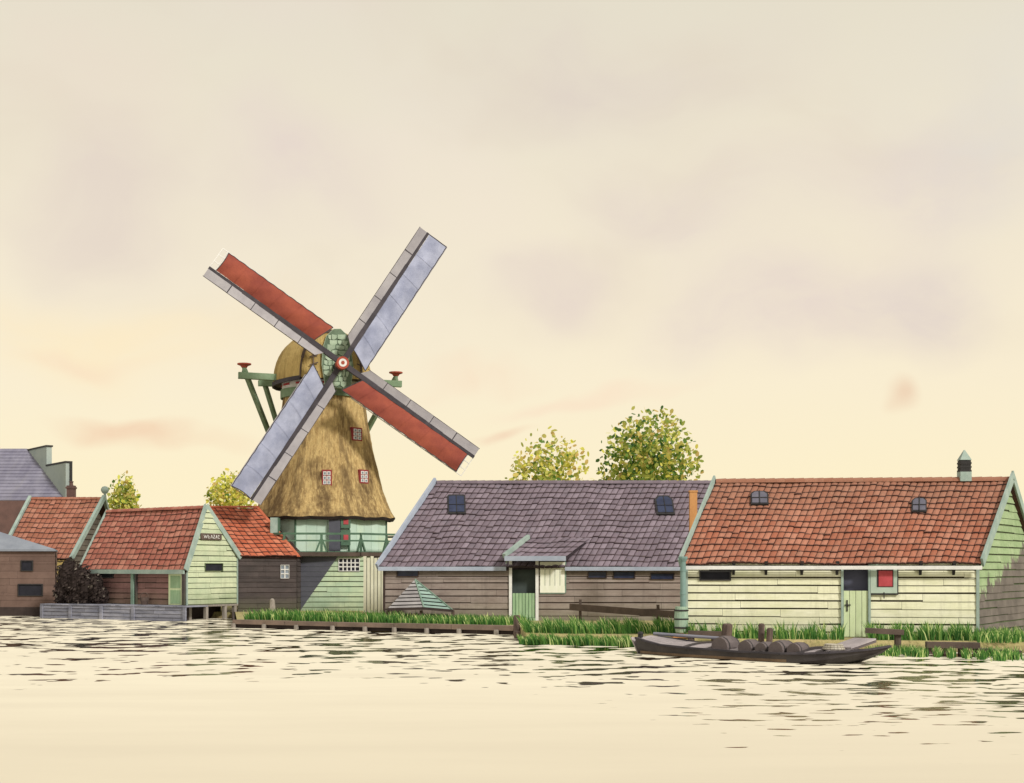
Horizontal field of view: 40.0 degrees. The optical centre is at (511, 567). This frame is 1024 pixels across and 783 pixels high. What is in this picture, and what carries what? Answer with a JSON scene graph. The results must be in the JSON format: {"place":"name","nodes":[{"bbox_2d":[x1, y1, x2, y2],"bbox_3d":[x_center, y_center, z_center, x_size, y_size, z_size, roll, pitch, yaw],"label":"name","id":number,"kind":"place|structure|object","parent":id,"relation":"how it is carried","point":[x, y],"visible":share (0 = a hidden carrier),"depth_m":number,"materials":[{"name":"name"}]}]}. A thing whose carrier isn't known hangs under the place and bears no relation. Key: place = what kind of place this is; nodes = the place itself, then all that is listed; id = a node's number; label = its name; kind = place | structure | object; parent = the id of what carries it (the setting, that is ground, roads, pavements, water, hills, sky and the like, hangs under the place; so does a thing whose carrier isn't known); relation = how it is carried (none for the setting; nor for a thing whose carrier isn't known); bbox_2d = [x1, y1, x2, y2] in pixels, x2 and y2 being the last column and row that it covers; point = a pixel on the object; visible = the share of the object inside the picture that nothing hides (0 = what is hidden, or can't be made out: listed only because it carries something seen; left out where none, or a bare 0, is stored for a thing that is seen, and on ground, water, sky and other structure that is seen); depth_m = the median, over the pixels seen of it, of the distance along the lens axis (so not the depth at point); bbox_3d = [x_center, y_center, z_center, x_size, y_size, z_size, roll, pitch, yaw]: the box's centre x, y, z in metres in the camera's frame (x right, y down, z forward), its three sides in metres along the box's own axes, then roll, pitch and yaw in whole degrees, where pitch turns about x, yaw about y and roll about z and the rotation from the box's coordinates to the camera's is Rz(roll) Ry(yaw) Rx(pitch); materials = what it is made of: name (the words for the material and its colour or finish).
{"place":"outdoors","nodes":[
{"label":"outdoors","id":0,"kind":"place"},
{"bbox_2d":[0,532,57,615],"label":"brown hut","id":1,"kind":"object","parent":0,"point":[28,576],"visible":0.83,"depth_m":69.98,"materials":[{"name":"wood"}]},
{"bbox_2d":[21,560,32,570],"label":"window","id":2,"kind":"structure","parent":1,"relation":"in","point":[26,565],"depth_m":69.98,"materials":[{"name":"glass"}]},
{"bbox_2d":[18,584,42,595],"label":"window","id":3,"kind":"structure","parent":1,"relation":"in","point":[23,589],"depth_m":69.98,"materials":[{"name":"glass"}]},
{"bbox_2d":[8,481,109,581],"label":"tiled house","id":4,"kind":"structure","parent":0,"point":[66,526],"depth_m":76.46,"materials":[{"name":"tile"}]},
{"bbox_2d":[140,592,148,604],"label":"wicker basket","id":5,"kind":"object","parent":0,"point":[144,600],"visible":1,"depth_m":65.22,"materials":[{"name":"brown wicker"}]},
{"bbox_2d":[0,616,1023,782],"bbox_3d":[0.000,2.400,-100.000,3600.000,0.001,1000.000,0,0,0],"label":"water","id":6,"kind":"structure","parent":0,"point":[215,700],"depth_m":23.48,"materials":[{"name":"beige liquid"}]},
{"bbox_2d":[40,603,207,620],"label":"dock","id":7,"kind":"object","parent":6,"relation":"on","point":[123,612],"visible":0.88,"depth_m":65.01,"materials":[{"name":"grey wood"}]},
{"bbox_2d":[52,556,109,603],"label":"dark bush","id":8,"kind":"object","parent":7,"relation":"on","point":[77,584],"visible":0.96,"depth_m":67.16,"materials":[{"name":"brown plant"}]},
{"bbox_2d":[513,631,520,638],"bbox_3d":[0.217,2.592,47.800,0.341,0.900,0.256,0,0,0],"label":"mooring post","id":9,"kind":"object","parent":6,"relation":"on","point":[516,633],"visible":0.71,"depth_m":47.70,"materials":[{"name":"brown wood"}]},
{"bbox_2d":[688,630,721,640],"bbox_3d":[5.755,2.330,41.501,1.130,0.940,0.300,0,0,10],"label":"landing plank","id":10,"kind":"object","parent":6,"relation":"on","point":[709,633],"visible":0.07,"depth_m":41.37,"materials":[{"name":"wood"}]},
{"bbox_2d":[721,623,732,635],"bbox_3d":[6.132,2.200,40.300,0.376,1.219,0.295,0,0,0],"label":"mooring stake","id":11,"kind":"object","parent":6,"relation":"on","point":[726,629],"visible":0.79,"depth_m":40.18,"materials":[{"name":"brown wood"}]},
{"bbox_2d":[630,631,890,663],"bbox_3d":[6.507,2.225,37.355,7.767,0.850,2.390,0,0,44],"label":"cargo punt","id":12,"kind":"object","parent":6,"relation":"on","point":[852,652],"visible":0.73,"depth_m":36.12,"materials":[{"name":"wood"}]},
{"bbox_2d":[653,632,717,638],"bbox_3d":[5.118,1.935,39.773,2.524,0.170,0.100,0,0,35],"label":"boat pole","id":13,"kind":"object","parent":12,"relation":"on","point":[682,635],"visible":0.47,"depth_m":39.90,"materials":[{"name":"grey wood"}]},
{"bbox_2d":[711,636,739,649],"bbox_3d":[5.672,2.094,37.293,0.600,0.585,0.620,0,0,44],"label":"keg","id":14,"kind":"object","parent":12,"relation":"on","point":[726,642],"visible":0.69,"depth_m":37.07,"materials":[{"name":"wood"}]},
{"bbox_2d":[738,639,759,650],"bbox_3d":[6.219,2.101,36.773,0.480,0.468,0.500,0,0,44],"label":"keg","id":15,"kind":"object","parent":12,"relation":"on","point":[747,645],"visible":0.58,"depth_m":36.59,"materials":[{"name":"wood"}]},
{"bbox_2d":[755,641,771,650],"bbox_3d":[6.574,2.106,36.435,0.400,0.390,0.500,0,0,44],"label":"keg","id":16,"kind":"object","parent":12,"relation":"on","point":[762,645],"visible":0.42,"depth_m":36.27,"materials":[{"name":"wood"}]},
{"bbox_2d":[768,640,792,651],"bbox_3d":[6.929,2.100,36.097,0.500,0.488,0.620,0,0,44],"label":"keg","id":17,"kind":"object","parent":12,"relation":"on","point":[779,646],"visible":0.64,"depth_m":35.87,"materials":[{"name":"wood"}]},
{"bbox_2d":[787,642,809,651],"bbox_3d":[7.285,2.104,35.759,0.440,0.429,0.500,0,0,44],"label":"keg","id":18,"kind":"object","parent":12,"relation":"on","point":[796,646],"visible":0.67,"depth_m":35.59,"materials":[{"name":"wood"}]},
{"bbox_2d":[822,643,844,649],"bbox_3d":[8.078,1.985,35.335,0.547,0.142,0.543,0,0,0],"label":"rope coil","id":19,"kind":"object","parent":12,"relation":"on","point":[830,646],"visible":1,"depth_m":35.14,"materials":[{"name":"beige fabric"}]},
{"bbox_2d":[758,623,764,641],"bbox_3d":[7.013,2.182,39.600,0.208,1.240,0.177,0,0,0],"label":"mooring stake","id":20,"kind":"object","parent":6,"relation":"on","point":[761,630],"visible":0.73,"depth_m":39.53,"materials":[{"name":"wood"}]},
{"bbox_2d":[766,628,772,641],"bbox_3d":[7.181,2.239,39.300,0.230,1.131,0.177,0,0,0],"label":"mooring stake","id":21,"kind":"object","parent":6,"relation":"on","point":[769,636],"visible":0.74,"depth_m":39.23,"materials":[{"name":"wood"}]},
{"bbox_2d":[517,632,1023,660],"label":"water reeds","id":22,"kind":"object","parent":6,"relation":"on","point":[624,640],"visible":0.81,"depth_m":39.01,"materials":[{"name":"green plant"}]},
{"bbox_2d":[865,628,903,648],"bbox_3d":[10.458,2.247,39.500,1.045,1.106,0.350,0,0,11],"label":"landing plank","id":23,"kind":"object","parent":6,"relation":"on","point":[897,633],"visible":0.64,"depth_m":39.34,"materials":[{"name":"wood"}]},
{"bbox_2d":[925,641,979,653],"bbox_3d":[12.242,2.431,39.100,1.461,0.739,0.400,0,0,8],"label":"landing plank","id":24,"kind":"object","parent":6,"relation":"on","point":[958,645],"visible":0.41,"depth_m":38.94,"materials":[{"name":"wood"}]},
{"bbox_2d":[979,648,1021,656],"bbox_3d":[13.262,2.496,38.200,1.114,0.608,0.400,0,0,21],"label":"landing plank","id":25,"kind":"object","parent":6,"relation":"on","point":[1020,651],"visible":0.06,"depth_m":38.14,"materials":[{"name":"wood"}]},
{"bbox_2d":[0,0,1023,542],"label":"sky","id":26,"kind":"structure","parent":0,"point":[792,230],"materials":[{"name":"beige"}]},
{"bbox_2d":[211,606,1023,652],"bbox_3d":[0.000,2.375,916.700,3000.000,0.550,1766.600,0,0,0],"label":"ground","id":27,"kind":"structure","parent":0,"point":[815,642],"depth_m":41.12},
{"bbox_2d":[0,445,72,533],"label":"stepped gable house","id":28,"kind":"structure","parent":27,"relation":"on","point":[32,472],"depth_m":83.80,"materials":[{"name":"grey tile"}]},
{"bbox_2d":[107,470,141,508],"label":"broadleaf tree","id":29,"kind":"object","parent":27,"relation":"on","point":[127,498],"visible":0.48,"depth_m":91.81,"materials":[{"name":"yellow plant"}]},
{"bbox_2d":[80,504,241,619],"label":"wooden house","id":30,"kind":"structure","parent":27,"relation":"on","point":[185,555],"depth_m":66.05,"materials":[{"name":"tile"}]},
{"bbox_2d":[99,574,113,577],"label":"window","id":31,"kind":"structure","parent":30,"relation":"in","point":[103,575],"depth_m":67.52,"materials":[{"name":"glass"}]},
{"bbox_2d":[168,574,181,604],"bbox_3d":[-15.398,0.985,64.402,0.975,1.431,0.060,0,0,38],"label":"door","id":32,"kind":"structure","parent":30,"relation":"in","point":[174,580],"depth_m":64.39,"materials":[{"name":"green wood"}]},
{"bbox_2d":[204,563,222,570],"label":"window","id":33,"kind":"structure","parent":30,"relation":"in","point":[208,566],"depth_m":65.57,"materials":[{"name":"black glass"}]},
{"bbox_2d":[203,468,256,505],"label":"broadleaf tree","id":34,"kind":"object","parent":27,"relation":"on","point":[219,493],"visible":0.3,"depth_m":87.42,"materials":[{"name":"yellow plant"}]},
{"bbox_2d":[210,506,302,611],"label":"wooden annex","id":35,"kind":"object","parent":27,"relation":"on","point":[269,565],"visible":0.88,"depth_m":67.52,"materials":[{"name":"orange tile"}]},
{"bbox_2d":[281,565,288,577],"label":"window","id":36,"kind":"structure","parent":35,"relation":"in","point":[284,568],"depth_m":67.48,"materials":[{"name":"white paint"}]},
{"bbox_2d":[269,598,275,611],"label":"mooring stump","id":37,"kind":"object","parent":27,"relation":"on","point":[272,603],"visible":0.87,"depth_m":66.19,"materials":[{"name":"beige wood"}]},
{"bbox_2d":[203,227,479,610],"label":"windmill","id":38,"kind":"object","parent":27,"relation":"on","point":[308,475],"visible":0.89,"depth_m":69.83,"materials":[{"name":"brown plant"}]},
{"bbox_2d":[322,470,331,485],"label":"window","id":39,"kind":"structure","parent":38,"relation":"in","point":[326,474],"depth_m":70.03,"materials":[{"name":"red paint"}]},
{"bbox_2d":[329,519,339,550],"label":"stage door","id":40,"kind":"structure","parent":38,"relation":"in","point":[334,525],"depth_m":69.64,"materials":[{"name":"grey wood"}]},
{"bbox_2d":[338,558,359,570],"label":"window","id":41,"kind":"structure","parent":38,"relation":"in","point":[344,564],"depth_m":68.78,"materials":[{"name":"white paint"}]},
{"bbox_2d":[350,427,361,440],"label":"window","id":42,"kind":"structure","parent":38,"relation":"in","point":[356,433],"depth_m":71.34,"materials":[{"name":"red paint"}]},
{"bbox_2d":[358,469,368,483],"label":"window","id":43,"kind":"structure","parent":38,"relation":"in","point":[363,475],"depth_m":71.04,"materials":[{"name":"red paint"}]},
{"bbox_2d":[231,612,512,634],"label":"timber quay","id":44,"kind":"structure","parent":27,"relation":"on","point":[407,627],"depth_m":53.02,"materials":[{"name":"wood"}]},
{"bbox_2d":[363,556,382,612],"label":"plank fence","id":45,"kind":"object","parent":27,"relation":"on","point":[372,587],"visible":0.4,"depth_m":65.89,"materials":[{"name":"beige wood"}]},
{"bbox_2d":[243,608,532,624],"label":"quay grass","id":46,"kind":"structure","parent":27,"relation":"on","point":[349,616],"depth_m":54.01,"materials":[{"name":"green plant"}]},
{"bbox_2d":[386,579,454,616],"bbox_3d":[-3.542,1.293,54.960,2.633,1.714,1.480,0,0,0],"label":"slatted boat cover","id":47,"kind":"object","parent":27,"relation":"on","point":[416,594],"visible":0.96,"depth_m":54.51,"materials":[{"name":"wood"}]},
{"bbox_2d":[513,615,519,635],"bbox_3d":[0.169,2.186,49.600,0.252,1.029,0.256,0,0,0],"label":"mooring post","id":48,"kind":"object","parent":27,"relation":"on","point":[516,626],"visible":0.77,"depth_m":49.50,"materials":[{"name":"brown wood"}]},
{"bbox_2d":[375,478,710,620],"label":"wooden house","id":49,"kind":"structure","parent":27,"relation":"on","point":[535,550],"depth_m":56.67,"materials":[{"name":"grey tile"}]},
{"bbox_2d":[397,571,418,576],"bbox_3d":[-4.150,0.205,55.965,0.878,0.313,0.070,0,0,0],"label":"window","id":50,"kind":"structure","parent":49,"relation":"in","point":[399,573],"depth_m":55.99,"materials":[{"name":"black glass"}]},
{"bbox_2d":[512,569,534,617],"bbox_3d":[0.468,0.889,56.320,1.135,2.523,0.040,0,0,0],"label":"inner door","id":51,"kind":"structure","parent":49,"relation":"in","point":[523,580],"depth_m":56.30,"materials":[{"name":"black glass"}]},
{"bbox_2d":[512,593,535,620],"bbox_3d":[0.468,1.557,55.955,0.935,1.087,0.110,0,0,0],"label":"door","id":52,"kind":"structure","parent":49,"relation":"in","point":[523,603],"depth_m":55.96,"materials":[{"name":"green wood"}]},
{"bbox_2d":[588,571,606,577],"bbox_3d":[3.390,0.283,55.965,0.761,0.274,0.070,0,0,0],"label":"window","id":53,"kind":"structure","parent":49,"relation":"in","point":[591,574],"depth_m":55.99,"materials":[{"name":"glass"}]},
{"bbox_2d":[613,571,634,578],"bbox_3d":[4.462,0.292,55.965,0.878,0.294,0.070,0,0,0],"label":"window","id":54,"kind":"structure","parent":49,"relation":"in","point":[616,574],"depth_m":55.99,"materials":[{"name":"glass"}]},
{"bbox_2d":[650,573,673,579],"bbox_3d":[5.982,0.341,55.965,0.956,0.274,0.070,0,0,0],"label":"window","id":55,"kind":"structure","parent":49,"relation":"in","point":[653,576],"depth_m":55.99,"materials":[{"name":"blue glass"}]},
{"bbox_2d":[505,426,592,479],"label":"broadleaf tree","id":56,"kind":"object","parent":27,"relation":"on","point":[551,473],"visible":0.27,"depth_m":72.48,"materials":[{"name":"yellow plant"}]},
{"bbox_2d":[569,599,674,619],"bbox_3d":[3.927,1.683,50.282,0.191,1.035,4.946,0,0,-45],"label":"rail","id":57,"kind":"object","parent":27,"relation":"on","point":[580,607],"visible":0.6,"depth_m":50.17,"materials":[{"name":"brown wood"}]},
{"bbox_2d":[596,405,703,480],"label":"broadleaf tree","id":58,"kind":"object","parent":27,"relation":"on","point":[646,462],"visible":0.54,"depth_m":73.07,"materials":[{"name":"green plant"}]},
{"bbox_2d":[688,490,697,531],"bbox_3d":[6.694,-0.326,52.000,0.310,5.052,0.310,0,0,0],"label":"wooden flue","id":59,"kind":"object","parent":27,"relation":"on","point":[692,504],"visible":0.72,"depth_m":51.87,"materials":[{"name":"orange wood"}]},
{"bbox_2d":[515,612,1023,642],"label":"bank grass","id":60,"kind":"structure","parent":27,"relation":"on","point":[926,632],"depth_m":41.64,"materials":[{"name":"green plant"}]},
{"bbox_2d":[678,450,1023,636],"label":"wooden house","id":61,"kind":"structure","parent":27,"relation":"on","point":[852,554],"depth_m":42.99,"materials":[{"name":"tile"}]},
{"bbox_2d":[678,556,687,606],"bbox_3d":[5.173,0.430,42.550,0.280,1.540,0.266,0,0,0],"label":"down pipe","id":62,"kind":"object","parent":61,"relation":"attached to","point":[682,559],"visible":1,"depth_m":42.48,"materials":[{"name":"green metal"}]},
{"bbox_2d":[699,570,730,580],"bbox_3d":[6.192,0.239,42.887,0.959,0.309,0.159,0,0,4],"label":"window","id":63,"kind":"structure","parent":61,"relation":"in","point":[704,575],"depth_m":42.86,"materials":[{"name":"glass"}]},
{"bbox_2d":[844,591,867,636],"bbox_3d":[10.356,1.387,42.382,0.721,1.386,0.085,0,0,7],"label":"door","id":64,"kind":"structure","parent":61,"relation":"in","point":[855,602],"depth_m":42.37,"materials":[{"name":"wood"}]},
{"bbox_2d":[844,569,867,636],"bbox_3d":[10.397,0.922,42.732,0.951,2.457,0.040,0,0,7],"label":"inner door","id":65,"kind":"structure","parent":61,"relation":"in","point":[854,579],"depth_m":42.71,"materials":[{"name":"glass"}]},
{"bbox_3d":[5.103,2.160,42.350,0.560,0.340,0.600,0,0,0],"label":"barrel stand","id":66,"kind":"object","parent":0,"visible":0},
{"bbox_2d":[674,606,688,632],"bbox_3d":[5.103,1.560,42.400,0.444,0.780,0.444,0,0,0],"label":"water barrel","id":67,"kind":"object","parent":66,"relation":"on","point":[681,618],"visible":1,"depth_m":42.23,"materials":[{"name":"wood"}]}
]}

